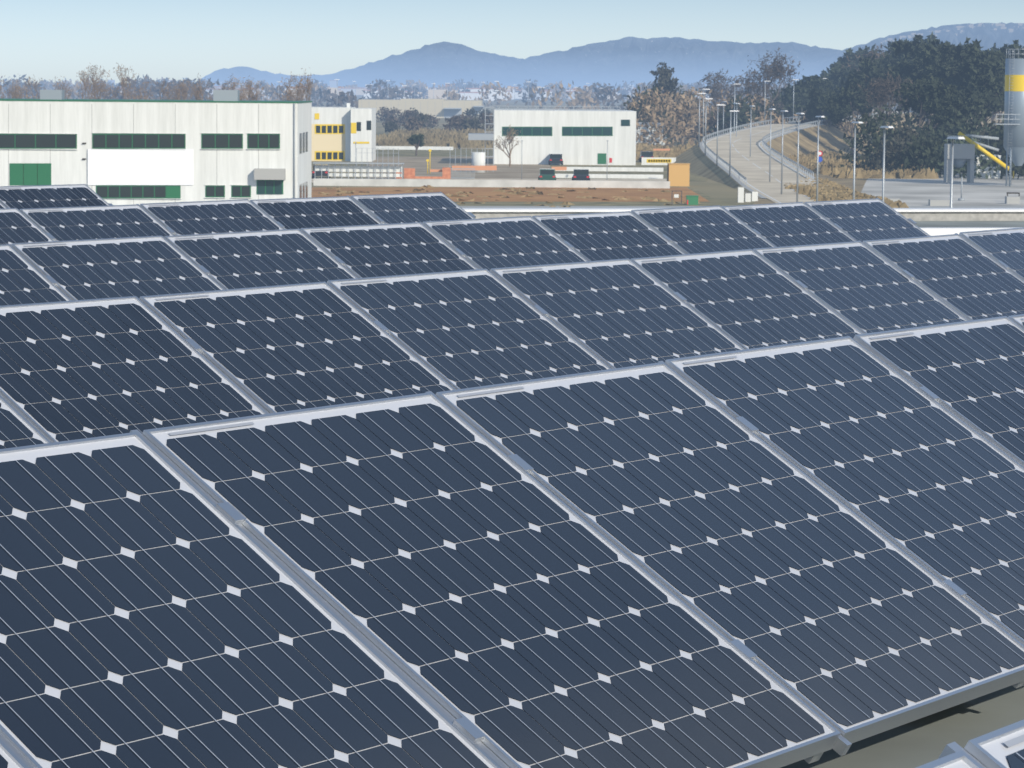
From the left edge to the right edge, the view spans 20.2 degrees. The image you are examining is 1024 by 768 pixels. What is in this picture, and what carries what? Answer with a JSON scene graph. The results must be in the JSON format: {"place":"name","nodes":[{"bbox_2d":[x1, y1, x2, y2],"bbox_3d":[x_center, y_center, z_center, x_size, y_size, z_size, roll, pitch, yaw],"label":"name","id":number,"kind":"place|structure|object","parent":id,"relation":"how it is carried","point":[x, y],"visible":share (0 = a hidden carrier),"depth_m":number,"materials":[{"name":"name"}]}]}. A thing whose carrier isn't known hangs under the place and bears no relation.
{"place":"outdoors","nodes":[
{"label":"outdoors","id":0,"kind":"place"},
{"bbox_2d":[202,41,583,88],"bbox_3d":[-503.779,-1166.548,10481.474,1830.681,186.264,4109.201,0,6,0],"label":"hill","id":1,"kind":"structure","parent":0,"point":[441,63],"depth_m":9794.35,"materials":[{"name":"blue"}]},
{"bbox_2d":[0,84,874,204],"bbox_3d":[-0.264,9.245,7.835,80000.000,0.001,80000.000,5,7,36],"label":"ground","id":2,"kind":"structure","parent":0,"point":[716,190],"depth_m":377.50,"materials":[{"name":"brown soil"}]},
{"bbox_2d":[0,90,311,204],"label":"building","id":3,"kind":"structure","parent":2,"relation":"on","point":[225,145],"depth_m":231.27,"materials":[{"name":"white paint"}]},
{"bbox_2d":[0,63,313,100],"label":"tree row","id":4,"kind":"object","parent":2,"relation":"on","point":[288,97],"visible":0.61,"depth_m":472.10,"materials":[{"name":"brown plant"}]},
{"bbox_2d":[312,164,330,177],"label":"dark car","id":5,"kind":"object","parent":2,"relation":"on","point":[317,173],"visible":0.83,"depth_m":313.09,"materials":[{"name":"grey metal"}]},
{"bbox_2d":[312,103,375,161],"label":"cream building","id":6,"kind":"structure","parent":2,"relation":"on","point":[338,133],"depth_m":386.70,"materials":[{"name":"beige paint"}]},
{"bbox_2d":[358,99,483,117],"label":"warehouse","id":7,"kind":"structure","parent":2,"relation":"on","point":[441,108],"depth_m":942.68,"materials":[{"name":"beige"}]},
{"bbox_2d":[98,80,745,102],"bbox_3d":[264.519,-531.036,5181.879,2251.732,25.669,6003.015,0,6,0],"label":"town","id":8,"kind":"object","parent":2,"relation":"on","point":[473,93],"visible":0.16,"depth_m":2495.82,"materials":[{"name":"white"}]},
{"bbox_2d":[0,74,906,114],"bbox_3d":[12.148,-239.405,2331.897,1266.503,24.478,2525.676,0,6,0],"label":"woods","id":9,"kind":"object","parent":2,"relation":"on","point":[582,98],"visible":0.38,"depth_m":1529.19,"materials":[{"name":"plant"}]},
{"bbox_2d":[468,106,635,164],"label":"white building","id":10,"kind":"structure","parent":2,"relation":"on","point":[576,137],"depth_m":378.41,"materials":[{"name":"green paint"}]},
{"bbox_2d":[211,78,964,207],"bbox_3d":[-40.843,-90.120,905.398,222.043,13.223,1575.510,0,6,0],"label":"street lamps","id":11,"kind":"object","parent":2,"relation":"on","point":[952,161],"depth_m":273.26,"materials":[{"name":"silver metal"}]},
{"bbox_2d":[406,48,801,166],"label":"bare trees","id":12,"kind":"object","parent":2,"relation":"on","point":[667,81],"visible":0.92,"depth_m":518.57,"materials":[{"name":"brown plant"}]},
{"bbox_2d":[318,127,938,207],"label":"reed beds","id":13,"kind":"object","parent":2,"relation":"on","point":[458,139],"visible":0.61,"depth_m":333.50,"materials":[{"name":"plant"}]},
{"bbox_2d":[639,151,653,161],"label":"grey car","id":14,"kind":"object","parent":2,"relation":"on","point":[646,153],"visible":0.63,"depth_m":395.06,"materials":[{"name":"grey metal"}]},
{"bbox_2d":[636,122,675,164],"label":"sheds","id":15,"kind":"object","parent":2,"relation":"on","point":[654,161],"visible":0.52,"depth_m":380.44,"materials":[{"name":"grey"}]},
{"bbox_2d":[667,163,689,185],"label":"container","id":16,"kind":"object","parent":2,"relation":"on","point":[678,174],"visible":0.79,"depth_m":297.96,"materials":[{"name":"brown metal"}]},
{"bbox_2d":[376,84,1023,178],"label":"thicket","id":17,"kind":"object","parent":2,"relation":"on","point":[908,147],"visible":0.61,"depth_m":468.68,"materials":[{"name":"plant"}]},
{"bbox_2d":[462,208,1023,767],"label":"roof","id":18,"kind":"structure","parent":2,"relation":"on","point":[922,740],"depth_m":7.27,"materials":[{"name":"concrete"}]},
{"bbox_2d":[18,196,475,239],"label":"clamps","id":19,"kind":"object","parent":18,"relation":"on","point":[379,219],"visible":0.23,"depth_m":18.28,"materials":[{"name":"silver metal"}]},
{"bbox_2d":[0,208,53,244],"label":"solar panel row","id":20,"kind":"object","parent":19,"relation":"attached to","point":[17,225],"visible":0.12,"depth_m":16.58,"materials":[{"name":"blue glass"}]},
{"bbox_2d":[20,204,174,240],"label":"solar panel row","id":21,"kind":"object","parent":19,"relation":"attached to","point":[88,222],"visible":0.36,"depth_m":17.11,"materials":[{"name":"blue glass"}]},
{"bbox_2d":[140,199,283,234],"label":"solar panel row","id":22,"kind":"object","parent":19,"relation":"attached to","point":[207,217],"visible":0.38,"depth_m":17.92,"materials":[{"name":"blue glass"}]},
{"bbox_2d":[250,196,381,228],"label":"solar panel row","id":23,"kind":"object","parent":19,"relation":"attached to","point":[297,213],"visible":0.31,"depth_m":18.75,"materials":[{"name":"blue glass"}]},
{"bbox_2d":[351,192,474,223],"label":"solar panel row","id":24,"kind":"object","parent":19,"relation":"attached to","point":[408,208],"visible":0.3,"depth_m":19.55,"materials":[{"name":"blue glass"}]},
{"bbox_2d":[9,200,928,300],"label":"clamps","id":25,"kind":"object","parent":18,"relation":"on","point":[50,279],"visible":0.14,"depth_m":14.67,"materials":[{"name":"silver metal"}]},
{"bbox_2d":[0,244,71,305],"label":"solar panel row","id":26,"kind":"object","parent":25,"relation":"on","point":[23,280],"visible":0.14,"depth_m":12.83,"materials":[{"name":"blue glass"}]},
{"bbox_2d":[11,236,224,299],"bbox_3d":[-1.539,-0.287,13.198,1.318,0.046,0.994,39,26,27],"label":"solar panel row","id":27,"kind":"object","parent":25,"relation":"on","point":[138,267],"visible":0.43,"depth_m":13.37,"materials":[{"name":"blue glass"}]},
{"bbox_2d":[164,229,356,289],"bbox_3d":[-0.942,-0.362,14.017,1.318,0.046,0.994,39,26,27],"label":"solar panel row","id":28,"kind":"object","parent":25,"relation":"on","point":[237,260],"visible":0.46,"depth_m":14.19,"materials":[{"name":"blue glass"}]},
{"bbox_2d":[300,222,477,277],"bbox_3d":[-0.344,-0.443,14.835,1.318,0.046,0.994,39,26,27],"label":"solar panel row","id":29,"kind":"object","parent":25,"relation":"on","point":[366,251],"visible":0.35,"depth_m":15.01,"materials":[{"name":"blue glass"}]},
{"bbox_2d":[422,216,587,270],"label":"solar panel row","id":30,"kind":"object","parent":25,"relation":"on","point":[490,243],"visible":0.36,"depth_m":15.82,"materials":[{"name":"blue glass"}]},
{"bbox_2d":[532,211,684,260],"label":"solar panel row","id":31,"kind":"object","parent":25,"relation":"on","point":[606,236],"visible":0.36,"depth_m":16.64,"materials":[{"name":"blue glass"}]},
{"bbox_2d":[631,205,774,253],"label":"solar panel row","id":32,"kind":"object","parent":25,"relation":"on","point":[700,229],"visible":0.41,"depth_m":17.45,"materials":[{"name":"blue glass"}]},
{"bbox_2d":[722,202,855,246],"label":"solar panel row","id":33,"kind":"object","parent":25,"relation":"on","point":[787,224],"visible":0.42,"depth_m":18.28,"materials":[{"name":"blue glass"}]},
{"bbox_2d":[804,198,929,241],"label":"solar panel row","id":34,"kind":"object","parent":25,"relation":"on","point":[861,220],"visible":0.38,"depth_m":19.10,"materials":[{"name":"blue glass"}]},
{"bbox_2d":[0,233,1008,442],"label":"clamps","id":35,"kind":"object","parent":18,"relation":"on","point":[192,343],"visible":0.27,"depth_m":10.59,"materials":[{"name":"silver metal"}]},
{"bbox_2d":[0,396,50,448],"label":"solar panel row","id":36,"kind":"object","parent":35,"relation":"on","point":[17,429],"visible":0.1,"depth_m":8.75,"materials":[{"name":"blue glass"}]},
{"bbox_2d":[0,296,267,442],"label":"solar panel row","id":37,"kind":"object","parent":35,"relation":"attached to","point":[79,369],"visible":0.45,"depth_m":9.36,"materials":[{"name":"blue glass"}]},
{"bbox_2d":[139,282,455,412],"bbox_3d":[-0.542,0.048,10.026,1.318,0.047,0.994,39,26,27],"label":"solar panel row","id":38,"kind":"object","parent":35,"relation":"on","point":[279,348],"visible":0.57,"depth_m":10.13,"materials":[{"name":"blue glass"}]},
{"bbox_2d":[327,269,610,389],"bbox_3d":[0.050,-0.033,10.847,1.318,0.047,0.994,39,26,27],"label":"solar panel row","id":39,"kind":"object","parent":35,"relation":"attached to","point":[460,329],"visible":0.61,"depth_m":10.95,"materials":[{"name":"blue glass"}]},
{"bbox_2d":[490,258,743,368],"bbox_3d":[0.652,-0.107,11.661,1.318,0.046,0.994,40,26,27],"label":"solar panel row","id":40,"kind":"object","parent":35,"relation":"attached to","point":[618,313],"visible":0.53,"depth_m":11.77,"materials":[{"name":"blue glass"}]},
{"bbox_2d":[630,249,862,348],"bbox_3d":[1.248,-0.185,12.481,1.318,0.046,0.994,40,26,27],"label":"solar panel row","id":41,"kind":"object","parent":35,"relation":"attached to","point":[748,298],"visible":0.59,"depth_m":12.60,"materials":[{"name":"blue glass"}]},
{"bbox_2d":[753,241,968,333],"bbox_3d":[1.844,-0.267,13.298,1.318,0.047,0.994,39,25,27],"label":"solar panel row","id":42,"kind":"object","parent":35,"relation":"attached to","point":[862,287],"visible":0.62,"depth_m":13.42,"materials":[{"name":"blue glass"}]},
{"bbox_2d":[863,234,1023,319],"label":"solar panel row","id":43,"kind":"object","parent":35,"relation":"on","point":[958,273],"visible":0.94,"depth_m":14.20,"materials":[{"name":"blue glass"}]},
{"bbox_2d":[959,227,1023,279],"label":"solar panel row","id":44,"kind":"object","parent":35,"relation":"attached to","point":[1006,246],"visible":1,"depth_m":14.91,"materials":[{"name":"blue glass"}]},
{"bbox_2d":[0,361,1023,767],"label":"clamps","id":45,"kind":"object","parent":18,"relation":"on","point":[476,735],"visible":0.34,"depth_m":5.91,"materials":[{"name":"silver metal"}]},
{"bbox_2d":[0,739,27,767],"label":"solar panel row","id":46,"kind":"object","parent":45,"relation":"on","point":[9,758],"visible":1,"depth_m":4.87,"materials":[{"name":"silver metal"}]},
{"bbox_2d":[0,432,500,767],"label":"solar panel row","id":47,"kind":"object","parent":45,"relation":"attached to","point":[158,609],"visible":1,"depth_m":5.48,"materials":[{"name":"blue glass"}]},
{"bbox_2d":[142,392,840,767],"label":"solar panel row","id":48,"kind":"object","parent":45,"relation":"on","point":[444,556],"visible":0.99,"depth_m":6.15,"materials":[{"name":"blue glass"}]},
{"bbox_2d":[436,362,1023,742],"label":"solar panel row","id":49,"kind":"object","parent":45,"relation":"attached to","point":[850,625],"visible":0.98,"depth_m":6.95,"materials":[{"name":"blue glass"}]},
{"bbox_2d":[665,336,1023,644],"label":"solar panel row","id":50,"kind":"object","parent":45,"relation":"attached to","point":[932,486],"visible":0.97,"depth_m":7.80,"materials":[{"name":"blue glass"}]},
{"bbox_2d":[853,316,1023,466],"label":"solar panel row","id":51,"kind":"object","parent":45,"relation":"attached to","point":[970,373],"visible":0.95,"depth_m":8.66,"materials":[{"name":"blue glass"}]},
{"bbox_2d":[1008,314,1023,328],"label":"solar panel row","id":52,"kind":"object","parent":45,"relation":"on","point":[1018,320],"visible":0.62,"depth_m":9.37,"materials":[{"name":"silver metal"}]},
{"bbox_2d":[938,742,985,767],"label":"row frame","id":53,"kind":"object","parent":18,"relation":"on","point":[951,748],"visible":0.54,"depth_m":3.34,"materials":[{"name":"silver metal"}]},
{"bbox_2d":[916,750,983,767],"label":"solar panel row","id":54,"kind":"object","parent":53,"relation":"attached to","point":[961,759],"visible":1,"depth_m":3.30,"materials":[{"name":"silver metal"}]},
{"bbox_2d":[964,720,1023,767],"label":"solar panel row","id":55,"kind":"object","parent":53,"relation":"attached to","point":[1003,747],"visible":0.91,"depth_m":3.37,"materials":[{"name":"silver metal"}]},
{"bbox_2d":[738,187,757,202],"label":"utility boxes","id":56,"kind":"object","parent":2,"relation":"on","point":[747,195],"visible":1,"depth_m":258.08,"materials":[{"name":"grey"}]},
{"bbox_2d":[771,31,1023,154],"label":"trees","id":57,"kind":"object","parent":2,"relation":"on","point":[944,82],"visible":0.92,"depth_m":426.42,"materials":[{"name":"green plant"}]},
{"bbox_2d":[0,0,1023,84],"label":"sky","id":58,"kind":"structure","parent":0,"point":[47,40],"materials":[{"name":"blue"}]},
{"bbox_2d":[312,149,1023,207],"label":"ground patches","id":59,"kind":"object","parent":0,"point":[977,193],"visible":0.35,"depth_m":287.25,"materials":[{"name":"grey concrete"}]},
{"bbox_2d":[313,146,669,187],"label":"boundary walls","id":60,"kind":"structure","parent":59,"relation":"on","point":[484,183],"depth_m":291.04,"materials":[{"name":"concrete"}]},
{"bbox_2d":[313,140,669,178],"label":"construction materials","id":61,"kind":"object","parent":59,"relation":"on","point":[477,162],"depth_m":315.03,"materials":[{"name":"grey paint"}]},
{"bbox_2d":[538,169,555,179],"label":"green car","id":62,"kind":"object","parent":59,"relation":"on","point":[546,174],"visible":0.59,"depth_m":305.10,"materials":[{"name":"green metal"}]},
{"bbox_2d":[549,154,562,164],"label":"silver car","id":63,"kind":"object","parent":59,"relation":"on","point":[555,158],"visible":1,"depth_m":376.26,"materials":[{"name":"grey metal"}]},
{"bbox_2d":[572,169,589,180],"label":"dark car","id":64,"kind":"object","parent":59,"relation":"on","point":[580,174],"visible":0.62,"depth_m":305.09,"materials":[{"name":"grey metal"}]},
{"bbox_2d":[671,191,681,204],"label":"info board","id":65,"kind":"object","parent":59,"relation":"on","point":[676,195],"visible":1,"depth_m":250.14,"materials":[{"name":"grey metal"}]},
{"bbox_2d":[686,195,698,204],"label":"waste container","id":66,"kind":"object","parent":59,"relation":"on","point":[691,199],"visible":1,"depth_m":249.93,"materials":[{"name":"green plastic"}]},
{"bbox_2d":[819,151,822,175],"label":"traffic signs","id":67,"kind":"object","parent":59,"relation":"on","point":[820,154],"visible":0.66,"depth_m":337.94,"materials":[{"name":"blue metal"}]},
{"bbox_2d":[888,49,1023,205],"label":"concrete plant","id":68,"kind":"object","parent":59,"relation":"on","point":[1013,139],"visible":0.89,"depth_m":304.34,"materials":[{"name":"grey paint"}]},
{"bbox_2d":[525,37,841,88],"bbox_3d":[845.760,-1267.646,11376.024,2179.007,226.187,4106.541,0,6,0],"label":"hill","id":69,"kind":"structure","parent":0,"point":[628,60],"depth_m":10818.54,"materials":[{"name":"blue"}]},
{"bbox_2d":[674,106,1003,202],"bbox_3d":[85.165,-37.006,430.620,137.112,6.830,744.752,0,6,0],"label":"road ramp","id":70,"kind":"structure","parent":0,"point":[749,174],"depth_m":370.47,"materials":[{"name":"grey"}]},
{"bbox_2d":[787,22,1023,85],"bbox_3d":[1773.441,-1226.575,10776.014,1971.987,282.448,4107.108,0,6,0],"label":"hill","id":71,"kind":"structure","parent":0,"point":[987,35],"depth_m":10878.23,"materials":[{"name":"blue"}]},
{"bbox_2d":[879,23,1023,46],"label":"hill town","id":72,"kind":"object","parent":71,"relation":"on","point":[972,26],"visible":0.72,"depth_m":10985.72,"materials":[{"name":"grey"}]},
{"bbox_3d":[-3.882,-0.843,19.101,1.250,0.848,4.404,5,7,36],"label":"row frame","id":73,"kind":"object","parent":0,"visible":0},
{"bbox_2d":[0,184,108,209],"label":"solar panel row","id":74,"kind":"object","parent":73,"relation":"on","point":[46,196],"visible":0.31,"depth_m":20.54,"materials":[{"name":"blue glass"}]}
]}

